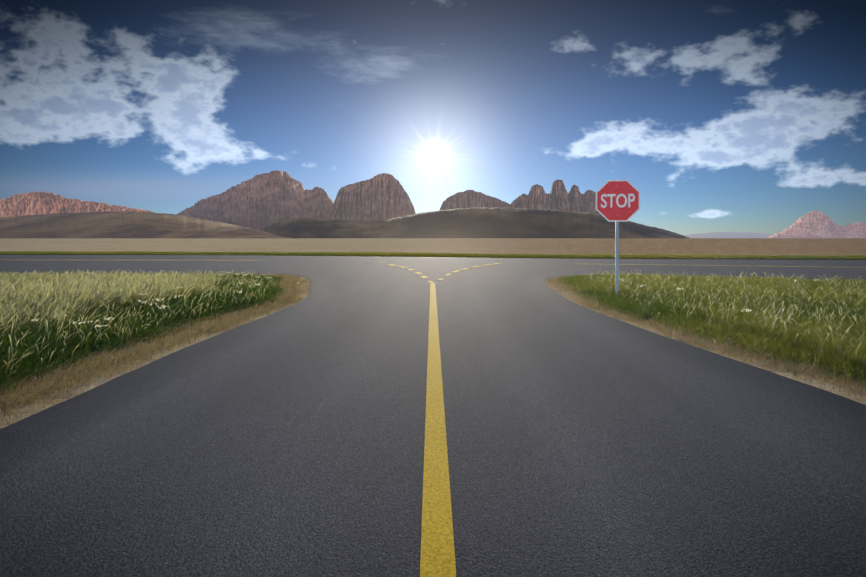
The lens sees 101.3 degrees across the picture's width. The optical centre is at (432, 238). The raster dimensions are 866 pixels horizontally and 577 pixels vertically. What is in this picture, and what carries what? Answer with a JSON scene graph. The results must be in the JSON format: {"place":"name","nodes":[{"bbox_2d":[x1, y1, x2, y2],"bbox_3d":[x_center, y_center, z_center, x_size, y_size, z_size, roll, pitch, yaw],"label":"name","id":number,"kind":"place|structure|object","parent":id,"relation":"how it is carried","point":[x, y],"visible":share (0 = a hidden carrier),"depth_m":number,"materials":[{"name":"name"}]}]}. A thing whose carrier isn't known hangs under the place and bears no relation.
{"place":"outdoors","nodes":[
{"label":"outdoors","id":0,"kind":"place"},
{"bbox_2d":[0,211,288,237],"bbox_3d":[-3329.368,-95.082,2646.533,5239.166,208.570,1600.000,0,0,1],"label":"hill","id":1,"kind":"structure","parent":0,"point":[120,224],"depth_m":2070.20,"materials":[{"name":"brown soil"}]},
{"bbox_2d":[0,255,865,576],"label":"road","id":2,"kind":"structure","parent":0,"point":[290,441],"depth_m":2.04,"materials":[{"name":"grey asphalt"}]},
{"bbox_2d":[386,263,499,576],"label":"road marking","id":3,"kind":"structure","parent":2,"relation":"on","point":[437,558],"depth_m":1.76,"materials":[{"name":"yellow paint"}]},
{"bbox_2d":[0,238,865,428],"bbox_3d":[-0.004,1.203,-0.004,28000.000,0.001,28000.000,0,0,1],"label":"ground","id":4,"kind":"structure","parent":0,"point":[757,246],"depth_m":41.37,"materials":[{"name":"brown soil"}]},
{"bbox_2d":[0,191,154,216],"bbox_3d":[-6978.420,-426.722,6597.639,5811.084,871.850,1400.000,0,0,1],"label":"mountain range","id":5,"kind":"structure","parent":4,"relation":"on","point":[32,203],"depth_m":6282.69,"materials":[{"name":"brown stone"}]},
{"bbox_2d":[176,170,334,229],"bbox_3d":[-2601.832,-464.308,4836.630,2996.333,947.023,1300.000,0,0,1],"label":"mountain","id":6,"kind":"structure","parent":4,"relation":"on","point":[259,201],"depth_m":4407.29,"materials":[{"name":"brown stone"}]},
{"bbox_2d":[332,173,415,220],"bbox_3d":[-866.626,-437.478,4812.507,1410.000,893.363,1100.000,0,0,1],"label":"rock","id":7,"kind":"object","parent":4,"relation":"on","point":[383,196],"depth_m":4447.91,"materials":[{"name":"brown stone"}]},
{"bbox_2d":[440,190,510,209],"bbox_3d":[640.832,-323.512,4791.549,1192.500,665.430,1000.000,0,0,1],"label":"rock","id":8,"kind":"object","parent":4,"relation":"on","point":[468,199],"depth_m":4603.51,"materials":[{"name":"brown stone"}]},
{"bbox_2d":[510,179,600,214],"bbox_3d":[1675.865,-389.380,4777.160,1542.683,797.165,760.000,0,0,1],"label":"rock spires","id":9,"kind":"object","parent":4,"relation":"on","point":[559,197],"depth_m":4595.65,"materials":[{"name":"brown stone"}]},
{"bbox_2d":[767,210,865,237],"bbox_3d":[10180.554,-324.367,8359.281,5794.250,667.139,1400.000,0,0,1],"label":"mountain","id":10,"kind":"structure","parent":4,"relation":"on","point":[815,224],"depth_m":7860.28,"materials":[{"name":"stone"}]},
{"bbox_2d":[0,0,865,576],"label":"lens vignette filter","id":11,"kind":"object","parent":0,"point":[8,8],"visible":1,"depth_m":0.20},
{"bbox_2d":[0,259,865,267],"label":"crossroad","id":12,"kind":"structure","parent":0,"point":[575,263],"depth_m":16.59,"materials":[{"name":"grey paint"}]},
{"bbox_2d":[0,0,865,234],"label":"sky","id":13,"kind":"structure","parent":0,"point":[723,115],"materials":[{"name":"blue"}]},
{"bbox_2d":[260,207,688,237],"bbox_3d":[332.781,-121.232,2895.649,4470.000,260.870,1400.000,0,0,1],"label":"hill","id":14,"kind":"structure","parent":0,"point":[495,222],"depth_m":2420.63,"materials":[{"name":"brown soil"}]},
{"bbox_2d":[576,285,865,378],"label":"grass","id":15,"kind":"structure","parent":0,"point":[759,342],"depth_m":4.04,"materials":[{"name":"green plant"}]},
{"bbox_2d":[596,180,639,294],"bbox_3d":[3.767,0.183,7.267,0.850,2.740,0.076,0,0,8],"label":"stop sign","id":16,"kind":"object","parent":15,"relation":"on","point":[617,201],"depth_m":7.24,"materials":[{"name":"metal"}]},
{"bbox_2d":[684,232,773,237],"bbox_3d":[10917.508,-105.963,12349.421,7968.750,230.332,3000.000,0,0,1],"label":"distant hill","id":17,"kind":"structure","parent":0,"point":[731,235],"depth_m":11429.24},
{"label":"verge soil","id":18,"kind":"structure","parent":0,"visible":0},
{"bbox_2d":[0,250,865,425],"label":"verge grass","id":19,"kind":"structure","parent":18,"relation":"on","point":[58,321],"depth_m":5.24,"materials":[{"name":"green plant"}]}
]}

